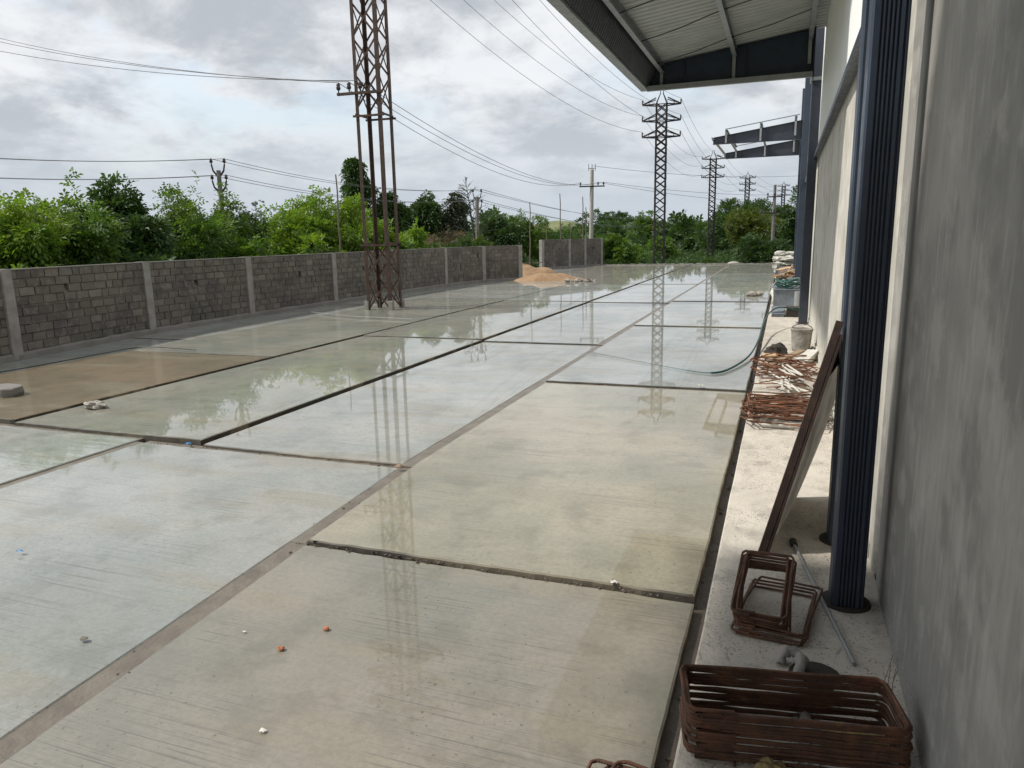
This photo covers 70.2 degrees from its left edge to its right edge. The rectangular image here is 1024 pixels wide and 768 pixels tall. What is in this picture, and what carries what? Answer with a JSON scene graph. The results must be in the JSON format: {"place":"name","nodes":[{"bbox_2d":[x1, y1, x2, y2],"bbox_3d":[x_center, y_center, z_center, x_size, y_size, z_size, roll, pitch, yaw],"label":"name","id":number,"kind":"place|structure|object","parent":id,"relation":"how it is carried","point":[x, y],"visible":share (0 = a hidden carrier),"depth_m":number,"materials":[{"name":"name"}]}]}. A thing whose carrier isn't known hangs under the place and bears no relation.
{"place":"outdoors","nodes":[
{"label":"outdoors","id":0,"kind":"place"},
{"bbox_2d":[0,0,804,227],"label":"sky","id":1,"kind":"structure","parent":0,"point":[443,76],"materials":[{"name":"grey"}]},
{"bbox_2d":[656,266,792,767],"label":"mud bed","id":2,"kind":"object","parent":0,"point":[668,749],"depth_m":4.97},
{"bbox_2d":[0,425,139,484],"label":"concrete slab","id":3,"kind":"structure","parent":2,"relation":"on","point":[25,452],"depth_m":8.81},
{"bbox_2d":[0,338,184,373],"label":"concrete slab","id":4,"kind":"structure","parent":2,"relation":"on","point":[96,349],"depth_m":16.72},
{"bbox_2d":[0,351,269,424],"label":"concrete slab","id":5,"kind":"structure","parent":2,"relation":"on","point":[48,389],"depth_m":13.20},
{"bbox_2d":[0,383,23,397],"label":"concrete block","id":6,"kind":"object","parent":5,"relation":"on","point":[7,390],"depth_m":11.62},
{"bbox_2d":[0,443,397,739],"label":"concrete slab","id":7,"kind":"structure","parent":2,"relation":"on","point":[126,551],"depth_m":6.01,"materials":[{"name":"concrete"}]},
{"bbox_2d":[15,336,480,445],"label":"concrete slab","id":8,"kind":"structure","parent":2,"relation":"on","point":[202,410],"depth_m":11.63,"materials":[{"name":"concrete"}]},
{"bbox_2d":[134,304,376,339],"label":"concrete slab","id":9,"kind":"structure","parent":2,"relation":"on","point":[220,328],"depth_m":22.17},
{"bbox_2d":[0,245,522,363],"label":"boundary wall","id":10,"kind":"structure","parent":2,"relation":"on","point":[49,310],"depth_m":21.32,"materials":[{"name":"concrete"}]},
{"bbox_2d":[132,315,433,358],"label":"concrete slab","id":11,"kind":"structure","parent":2,"relation":"on","point":[280,339],"depth_m":18.22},
{"bbox_2d":[0,545,693,767],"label":"concrete slab","id":12,"kind":"structure","parent":2,"relation":"on","point":[405,664],"depth_m":4.05,"materials":[{"name":"concrete"}]},
{"bbox_2d":[0,265,729,763],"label":"joint strip","id":13,"kind":"object","parent":2,"relation":"on","point":[38,725],"visible":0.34,"depth_m":5.14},
{"bbox_2d":[336,0,404,309],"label":"lattice tower","id":14,"kind":"structure","parent":2,"relation":"on","point":[379,101],"depth_m":23.93,"materials":[{"name":"metal"}]},
{"bbox_2d":[203,342,595,465],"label":"concrete slab","id":15,"kind":"structure","parent":2,"relation":"on","point":[403,417],"depth_m":10.43,"materials":[{"name":"concrete"}]},
{"bbox_2d":[339,287,475,304],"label":"concrete slab","id":16,"kind":"structure","parent":2,"relation":"on","point":[420,294],"depth_m":32.62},
{"bbox_2d":[328,298,506,317],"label":"concrete slab","id":17,"kind":"structure","parent":2,"relation":"on","point":[428,307],"depth_m":24.99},
{"bbox_2d":[117,322,766,761],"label":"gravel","id":18,"kind":"structure","parent":2,"relation":"on","point":[545,578],"depth_m":5.57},
{"bbox_2d":[424,225,471,247],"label":"dry bush","id":19,"kind":"object","parent":2,"relation":"on","point":[434,239],"visible":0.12,"depth_m":45.93,"materials":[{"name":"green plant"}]},
{"bbox_2d":[363,301,586,342],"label":"concrete slab","id":20,"kind":"structure","parent":2,"relation":"on","point":[484,322],"depth_m":20.73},
{"bbox_2d":[421,284,568,298],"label":"concrete slab","id":21,"kind":"structure","parent":2,"relation":"on","point":[501,291],"depth_m":31.81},
{"bbox_2d":[308,383,745,607],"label":"concrete slab","id":22,"kind":"structure","parent":2,"relation":"on","point":[593,486],"depth_m":6.81,"materials":[{"name":"concrete"}]},
{"bbox_2d":[498,272,616,283],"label":"concrete slab","id":23,"kind":"structure","parent":2,"relation":"on","point":[589,275],"depth_m":40.99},
{"bbox_2d":[514,273,583,280],"bbox_3d":[2.033,-5.812,39.449,4.131,0.455,2.177,0,11,6],"label":"sand heap","id":24,"kind":"object","parent":23,"relation":"on","point":[549,277],"visible":0.98,"depth_m":38.83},
{"bbox_2d":[504,284,635,302],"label":"concrete slab","id":25,"kind":"structure","parent":2,"relation":"on","point":[588,293],"depth_m":30.07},
{"bbox_2d":[539,238,602,268],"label":"boundary wall","id":26,"kind":"structure","parent":2,"relation":"on","point":[562,253],"depth_m":56.07,"materials":[{"name":"concrete"}]},
{"bbox_2d":[484,303,665,345],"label":"concrete slab","id":27,"kind":"structure","parent":2,"relation":"on","point":[594,324],"depth_m":19.51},
{"bbox_2d":[559,265,645,272],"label":"concrete slab","id":28,"kind":"structure","parent":2,"relation":"on","point":[609,268],"depth_m":51.33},
{"bbox_2d":[572,274,664,284],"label":"concrete slab","id":29,"kind":"structure","parent":2,"relation":"on","point":[636,279],"depth_m":38.84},
{"bbox_2d":[590,284,696,302],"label":"concrete slab","id":30,"kind":"structure","parent":2,"relation":"on","point":[652,293],"depth_m":29.07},
{"bbox_2d":[613,265,689,274],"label":"concrete slab","id":31,"kind":"structure","parent":2,"relation":"on","point":[657,269],"depth_m":48.16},
{"bbox_2d":[546,326,760,394],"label":"concrete slab","id":32,"kind":"structure","parent":2,"relation":"on","point":[700,349],"depth_m":13.77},
{"bbox_2d":[596,307,803,373],"bbox_3d":[5.424,-1.118,15.610,7.555,0.476,3.073,-10,14,-36],"label":"garden hose","id":33,"kind":"object","parent":32,"relation":"on","point":[737,364],"visible":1,"depth_m":13.78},
{"bbox_2d":[640,274,712,283],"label":"concrete slab","id":34,"kind":"structure","parent":2,"relation":"on","point":[681,279],"depth_m":37.92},
{"bbox_2d":[668,264,729,273],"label":"concrete slab","id":35,"kind":"structure","parent":2,"relation":"on","point":[703,269],"depth_m":47.30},
{"bbox_2d":[634,301,767,328],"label":"concrete slab","id":36,"kind":"structure","parent":2,"relation":"on","point":[751,315],"depth_m":20.93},
{"bbox_2d":[673,283,772,303],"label":"concrete slab","id":37,"kind":"structure","parent":2,"relation":"on","point":[719,292],"depth_m":28.34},
{"bbox_2d":[702,273,774,282],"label":"concrete slab","id":38,"kind":"structure","parent":2,"relation":"on","point":[742,278],"depth_m":37.14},
{"bbox_2d":[718,264,777,274],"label":"concrete slab","id":39,"kind":"structure","parent":2,"relation":"on","point":[752,268],"depth_m":46.32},
{"bbox_2d":[547,0,1023,767],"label":"warehouse","id":40,"kind":"structure","parent":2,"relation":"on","point":[905,136],"depth_m":3.95,"materials":[{"name":"grey paint"}]},
{"bbox_2d":[673,296,920,767],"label":"walkway","id":41,"kind":"structure","parent":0,"point":[763,457],"depth_m":5.10,"materials":[{"name":"concrete"}]},
{"bbox_2d":[749,567,785,572],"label":"rebar stirrup","id":42,"kind":"object","parent":41,"relation":"on","point":[766,569],"visible":0.18,"depth_m":4.80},
{"bbox_2d":[742,565,791,632],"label":"rebar stirrup","id":43,"kind":"object","parent":42,"relation":"on","point":[789,630],"visible":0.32,"depth_m":4.53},
{"bbox_2d":[734,564,785,631],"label":"rebar stirrup","id":44,"kind":"object","parent":43,"relation":"on","point":[766,567],"visible":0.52,"depth_m":4.72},
{"bbox_2d":[750,562,787,629],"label":"rebar stirrup","id":45,"kind":"object","parent":44,"relation":"on","point":[766,566],"visible":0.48,"depth_m":4.77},
{"bbox_2d":[734,561,793,628],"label":"rebar stirrup","id":46,"kind":"object","parent":45,"relation":"on","point":[782,567],"visible":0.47,"depth_m":4.73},
{"bbox_2d":[732,559,785,627],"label":"rebar stirrup","id":47,"kind":"object","parent":46,"relation":"on","point":[757,561],"visible":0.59,"depth_m":4.47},
{"bbox_2d":[735,556,790,629],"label":"rebar stirrup","id":48,"kind":"object","parent":47,"relation":"on","point":[747,621],"visible":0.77,"depth_m":4.54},
{"bbox_2d":[739,554,796,626],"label":"rebar stirrup","id":49,"kind":"object","parent":48,"relation":"on","point":[792,588],"visible":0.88,"depth_m":4.54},
{"bbox_2d":[733,554,789,621],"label":"rebar stirrup","id":50,"kind":"object","parent":49,"relation":"on","point":[737,589],"visible":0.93,"depth_m":4.53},
{"bbox_2d":[730,552,791,623],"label":"rebar stirrup","id":51,"kind":"object","parent":50,"relation":"on","point":[742,614],"visible":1,"depth_m":4.50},
{"bbox_2d":[736,550,794,619],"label":"rebar stirrup","id":52,"kind":"object","parent":51,"relation":"on","point":[750,612],"visible":1,"depth_m":4.49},
{"bbox_2d":[730,550,789,620],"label":"rebar stirrup","id":53,"kind":"object","parent":52,"relation":"on","point":[784,589],"visible":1,"depth_m":4.55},
{"bbox_2d":[754,757,786,767],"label":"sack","id":54,"kind":"object","parent":41,"relation":"on","point":[766,762],"visible":1,"depth_m":3.23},
{"bbox_2d":[731,585,811,646],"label":"rebar stirrup","id":55,"kind":"object","parent":41,"relation":"on","point":[741,632],"visible":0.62,"depth_m":4.39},
{"bbox_2d":[733,581,814,643],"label":"rebar stirrup","id":56,"kind":"object","parent":55,"relation":"on","point":[747,629],"visible":0.75,"depth_m":4.39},
{"bbox_2d":[736,578,817,639],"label":"rebar stirrup","id":57,"kind":"object","parent":56,"relation":"on","point":[775,632],"visible":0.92,"depth_m":4.40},
{"bbox_2d":[743,576,822,636],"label":"rebar stirrup","id":58,"kind":"object","parent":57,"relation":"on","point":[784,631],"visible":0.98,"depth_m":4.60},
{"bbox_2d":[773,286,799,305],"bbox_3d":[9.185,-2.935,24.294,0.918,0.576,1.809,3,12,20],"label":"metal box","id":59,"kind":"object","parent":41,"relation":"on","point":[783,296],"visible":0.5,"depth_m":23.56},
{"bbox_2d":[683,707,900,767],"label":"rebar stirrup","id":60,"kind":"object","parent":41,"relation":"on","point":[760,714],"visible":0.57,"depth_m":3.56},
{"bbox_2d":[684,703,901,767],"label":"rebar stirrup","id":61,"kind":"object","parent":60,"relation":"on","point":[717,755],"visible":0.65,"depth_m":3.54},
{"bbox_2d":[679,700,905,767],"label":"rebar stirrup","id":62,"kind":"object","parent":61,"relation":"on","point":[757,756],"visible":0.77,"depth_m":3.40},
{"bbox_2d":[688,697,898,767],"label":"rebar stirrup","id":63,"kind":"object","parent":62,"relation":"on","point":[878,716],"visible":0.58,"depth_m":3.57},
{"bbox_2d":[689,695,910,767],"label":"rebar stirrup","id":64,"kind":"object","parent":63,"relation":"on","point":[872,763],"visible":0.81,"depth_m":3.31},
{"bbox_2d":[680,692,909,763],"bbox_3d":[1.298,1.599,3.434,0.973,0.039,0.393,1,12,10],"label":"rebar stirrup","id":65,"kind":"object","parent":64,"relation":"on","point":[773,749],"visible":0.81,"depth_m":3.31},
{"bbox_2d":[684,689,910,760],"bbox_3d":[1.305,1.580,3.433,0.969,0.042,0.393,1,11,11],"label":"rebar stirrup","id":66,"kind":"object","parent":65,"relation":"on","point":[843,703],"visible":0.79,"depth_m":3.53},
{"bbox_2d":[681,685,910,757],"bbox_3d":[1.301,1.565,3.423,0.970,0.042,0.392,1,12,10],"label":"rebar stirrup","id":67,"kind":"object","parent":66,"relation":"on","point":[717,736],"visible":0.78,"depth_m":3.30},
{"bbox_2d":[688,681,912,753],"bbox_3d":[1.311,1.548,3.429,0.973,0.038,0.393,1,12,11],"label":"rebar stirrup","id":68,"kind":"object","parent":67,"relation":"on","point":[807,741],"visible":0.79,"depth_m":3.29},
{"bbox_2d":[684,679,910,751],"bbox_3d":[1.300,1.530,3.420,0.969,0.042,0.393,1,12,11],"label":"rebar stirrup","id":69,"kind":"object","parent":68,"relation":"on","point":[864,744],"visible":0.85,"depth_m":3.31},
{"bbox_2d":[684,676,908,744],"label":"rebar stirrup","id":70,"kind":"object","parent":69,"relation":"on","point":[706,724],"visible":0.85,"depth_m":3.31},
{"bbox_2d":[686,672,912,742],"bbox_3d":[1.305,1.497,3.418,0.973,0.039,0.393,1,12,9],"label":"rebar stirrup","id":71,"kind":"object","parent":70,"relation":"on","point":[837,734],"visible":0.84,"depth_m":3.29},
{"bbox_2d":[684,669,911,736],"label":"rebar stirrup","id":72,"kind":"object","parent":71,"relation":"on","point":[781,677],"visible":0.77,"depth_m":3.53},
{"bbox_2d":[683,667,912,734],"bbox_3d":[1.306,1.462,3.413,0.970,0.041,0.392,1,12,9],"label":"rebar stirrup","id":73,"kind":"object","parent":72,"relation":"on","point":[686,669],"visible":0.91,"depth_m":3.38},
{"bbox_2d":[679,663,910,732],"bbox_3d":[1.287,1.448,3.404,0.973,0.038,0.393,1,12,9],"label":"rebar stirrup","id":74,"kind":"object","parent":73,"relation":"on","point":[719,712],"visible":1,"depth_m":3.29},
{"bbox_2d":[775,645,816,729],"bbox_3d":[1.514,1.587,3.790,0.168,0.127,0.698,1,12,9],"label":"cloth bundle","id":75,"kind":"object","parent":41,"relation":"on","point":[801,660],"visible":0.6,"depth_m":4.00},
{"bbox_2d":[758,320,843,551],"bbox_3d":[2.477,0.304,5.884,0.488,1.753,1.668,6,13,32],"label":"leaning sheet","id":76,"kind":"object","parent":41,"relation":"on","point":[816,416],"visible":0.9,"depth_m":5.43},
{"bbox_2d":[791,324,812,350],"bbox_3d":[5.861,-0.931,14.748,0.436,0.537,0.435,3,12,20],"label":"bucket","id":77,"kind":"object","parent":41,"relation":"on","point":[801,337],"visible":0.89,"depth_m":14.61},
{"bbox_2d":[788,661,842,689],"bbox_3d":[1.657,1.591,3.978,0.290,0.010,0.290,3,12,20],"label":"floor hole","id":78,"kind":"object","parent":41,"relation":"on","point":[815,667],"visible":0.33,"depth_m":4.02,"materials":[{"name":"soil"}]},
{"bbox_2d":[789,538,856,665],"bbox_3d":[2.037,1.388,4.864,0.056,0.054,1.680,1,12,10],"label":"steel rod","id":79,"kind":"object","parent":41,"relation":"on","point":[793,542],"visible":0.96,"depth_m":4.66,"materials":[{"name":"grey metal"}]},
{"bbox_3d":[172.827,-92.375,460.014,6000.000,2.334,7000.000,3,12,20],"label":"ground","id":80,"kind":"structure","parent":0,"visible":0},
{"bbox_2d":[0,187,87,268],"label":"broadleaf tree","id":81,"kind":"object","parent":80,"relation":"on","point":[21,231],"visible":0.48,"depth_m":19.44,"materials":[{"name":"green plant"}]},
{"bbox_2d":[0,167,133,267],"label":"broadleaf tree","id":82,"kind":"object","parent":80,"relation":"on","point":[91,240],"visible":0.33,"depth_m":21.17,"materials":[{"name":"green plant"}]},
{"bbox_2d":[62,170,179,262],"bbox_3d":[-12.680,-4.283,23.534,4.114,5.239,3.632,3,12,20],"label":"broadleaf tree","id":83,"kind":"object","parent":80,"relation":"on","point":[131,209],"visible":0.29,"depth_m":23.23,"materials":[{"name":"green plant"}]},
{"bbox_2d":[98,239,176,262],"bbox_3d":[-11.667,-3.072,22.912,3.578,3.252,3.120,-12,15,-42],"label":"bush","id":84,"kind":"object","parent":80,"relation":"on","point":[151,257],"visible":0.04,"depth_m":22.39,"materials":[{"name":"green plant"}]},
{"bbox_2d":[150,170,242,259],"bbox_3d":[-11.614,-4.868,26.033,4.784,5.378,4.257,3,12,20],"label":"broadleaf tree","id":85,"kind":"object","parent":80,"relation":"on","point":[188,226],"visible":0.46,"depth_m":25.17,"materials":[{"name":"green plant"}]},
{"bbox_2d":[174,239,218,259],"bbox_3d":[-10.653,-3.435,25.010,3.084,3.084,2.688,-1,11,0],"label":"bush","id":86,"kind":"object","parent":80,"relation":"on","point":[205,254],"visible":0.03,"depth_m":24.66,"materials":[{"name":"green plant"}]},
{"bbox_2d":[209,158,227,210],"bbox_3d":[-11.531,-5.755,29.290,0.680,6.399,0.220,-2,11,-5],"label":"utility pole","id":87,"kind":"object","parent":80,"relation":"on","point":[218,173],"visible":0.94,"depth_m":28.77,"materials":[{"name":"concrete"}]},
{"bbox_2d":[209,181,254,250],"bbox_3d":[-11.433,-5.331,28.856,2.776,5.140,2.563,3,12,20],"label":"broadleaf tree","id":88,"kind":"object","parent":80,"relation":"on","point":[227,204],"visible":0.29,"depth_m":28.43,"materials":[{"name":"green plant"}]},
{"bbox_2d":[224,234,287,257],"bbox_3d":[-9.664,-3.811,26.953,3.322,3.437,2.963,-4,12,-15],"label":"bush","id":89,"kind":"object","parent":80,"relation":"on","point":[249,249],"visible":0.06,"depth_m":26.13,"materials":[{"name":"green plant"}]},
{"bbox_2d":[235,200,287,255],"bbox_3d":[-10.938,-5.657,31.754,2.946,4.616,2.486,-8,13,-32],"label":"broadleaf tree","id":90,"kind":"object","parent":80,"relation":"on","point":[260,213],"visible":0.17,"depth_m":31.34,"materials":[{"name":"green plant"}]},
{"bbox_2d":[256,184,380,254],"bbox_3d":[-9.440,-6.344,34.272,5.377,5.777,8.314,-7,13,-25],"label":"broadleaf tree","id":91,"kind":"object","parent":80,"relation":"on","point":[299,231],"visible":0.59,"depth_m":32.84,"materials":[{"name":"green plant"}]},
{"bbox_2d":[339,156,376,219],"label":"eucalyptus tree","id":92,"kind":"object","parent":80,"relation":"on","point":[350,169],"visible":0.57,"depth_m":52.56,"materials":[{"name":"green plant"}]},
{"bbox_2d":[346,208,415,248],"bbox_3d":[-7.288,-6.918,38.486,5.612,4.942,4.653,3,12,20],"label":"broadleaf tree","id":93,"kind":"object","parent":80,"relation":"on","point":[403,237],"visible":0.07,"depth_m":38.11,"materials":[{"name":"green plant"}]},
{"bbox_2d":[365,188,418,241],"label":"eucalyptus tree","id":94,"kind":"object","parent":80,"relation":"on","point":[406,219],"visible":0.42,"depth_m":53.11,"materials":[{"name":"green plant"}]},
{"bbox_2d":[0,204,793,252],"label":"forest","id":95,"kind":"object","parent":80,"relation":"on","point":[683,220],"visible":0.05,"depth_m":139.36,"materials":[{"name":"green plant"}]},
{"bbox_2d":[401,216,429,248],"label":"broadleaf tree","id":96,"kind":"object","parent":80,"relation":"on","point":[420,236],"visible":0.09,"depth_m":40.56,"materials":[{"name":"green plant"}]},
{"bbox_2d":[408,189,445,245],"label":"eucalyptus tree","id":97,"kind":"object","parent":80,"relation":"on","point":[429,216],"visible":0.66,"depth_m":54.35,"materials":[{"name":"green plant"}]},
{"bbox_2d":[434,192,471,243],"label":"eucalyptus tree","id":98,"kind":"object","parent":80,"relation":"on","point":[450,218],"visible":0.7,"depth_m":55.69,"materials":[{"name":"green plant"}]},
{"bbox_2d":[441,233,487,247],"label":"bush","id":99,"kind":"object","parent":80,"relation":"on","point":[461,241],"visible":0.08,"depth_m":43.89,"materials":[{"name":"green plant"}]},
{"bbox_2d":[449,177,501,243],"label":"casuarina tree","id":100,"kind":"object","parent":80,"relation":"on","point":[470,212],"visible":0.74,"depth_m":52.22,"materials":[{"name":"green plant"}]},
{"bbox_2d":[472,211,527,245],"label":"dark tree","id":101,"kind":"object","parent":80,"relation":"on","point":[507,233],"visible":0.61,"depth_m":63.73,"materials":[{"name":"green plant"}]},
{"bbox_2d":[502,208,553,262],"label":"broadleaf tree","id":102,"kind":"object","parent":80,"relation":"on","point":[535,239],"visible":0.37,"depth_m":65.83,"materials":[{"name":"green plant"}]},
{"bbox_2d":[579,164,604,238],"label":"utility pole","id":103,"kind":"object","parent":80,"relation":"on","point":[592,186],"visible":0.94,"depth_m":60.65,"materials":[{"name":"concrete"}]},
{"bbox_2d":[574,207,636,236],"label":"broadleaf tree","id":104,"kind":"object","parent":80,"relation":"on","point":[616,217],"visible":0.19,"depth_m":178.97,"materials":[{"name":"green plant"}]},
{"bbox_2d":[594,233,648,263],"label":"green bush","id":105,"kind":"object","parent":80,"relation":"on","point":[616,247],"visible":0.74,"depth_m":61.65,"materials":[{"name":"green plant"}]},
{"bbox_2d":[622,210,661,243],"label":"broadleaf tree","id":106,"kind":"object","parent":80,"relation":"on","point":[641,220],"visible":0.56,"depth_m":152.39,"materials":[{"name":"green plant"}]},
{"bbox_2d":[522,248,793,267],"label":"undergrowth","id":107,"kind":"object","parent":80,"relation":"on","point":[687,257],"visible":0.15,"depth_m":83.80,"materials":[{"name":"green plant"}]},
{"bbox_2d":[641,91,681,263],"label":"lattice tower","id":108,"kind":"structure","parent":80,"relation":"on","point":[666,130],"depth_m":56.35,"materials":[{"name":"metal"}]},
{"bbox_2d":[645,235,681,260],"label":"tree","id":109,"kind":"object","parent":80,"relation":"on","point":[669,250],"visible":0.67,"depth_m":104.39,"materials":[{"name":"green plant"}]},
{"bbox_2d":[650,223,705,249],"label":"tree","id":110,"kind":"object","parent":80,"relation":"on","point":[684,230],"visible":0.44,"depth_m":140.50,"materials":[{"name":"green plant"}]},
{"bbox_2d":[701,151,724,256],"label":"lattice tower","id":111,"kind":"structure","parent":80,"relation":"on","point":[710,168],"depth_m":97.13,"materials":[{"name":"metal"}]},
{"bbox_2d":[690,197,776,251],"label":"dense tree","id":112,"kind":"object","parent":80,"relation":"on","point":[720,234],"visible":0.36,"depth_m":115.53,"materials":[{"name":"green plant"}]},
{"bbox_2d":[722,205,785,245],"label":"tree","id":113,"kind":"object","parent":80,"relation":"on","point":[738,224],"visible":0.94,"depth_m":82.51,"materials":[{"name":"green plant"}]},
{"bbox_2d":[733,232,793,262],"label":"green bush","id":114,"kind":"object","parent":80,"relation":"on","point":[754,249],"visible":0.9,"depth_m":57.76,"materials":[{"name":"green plant"}]},
{"bbox_2d":[764,185,796,250],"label":"dense tree","id":115,"kind":"object","parent":80,"relation":"on","point":[786,231],"visible":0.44,"depth_m":90.72,"materials":[{"name":"green plant"}]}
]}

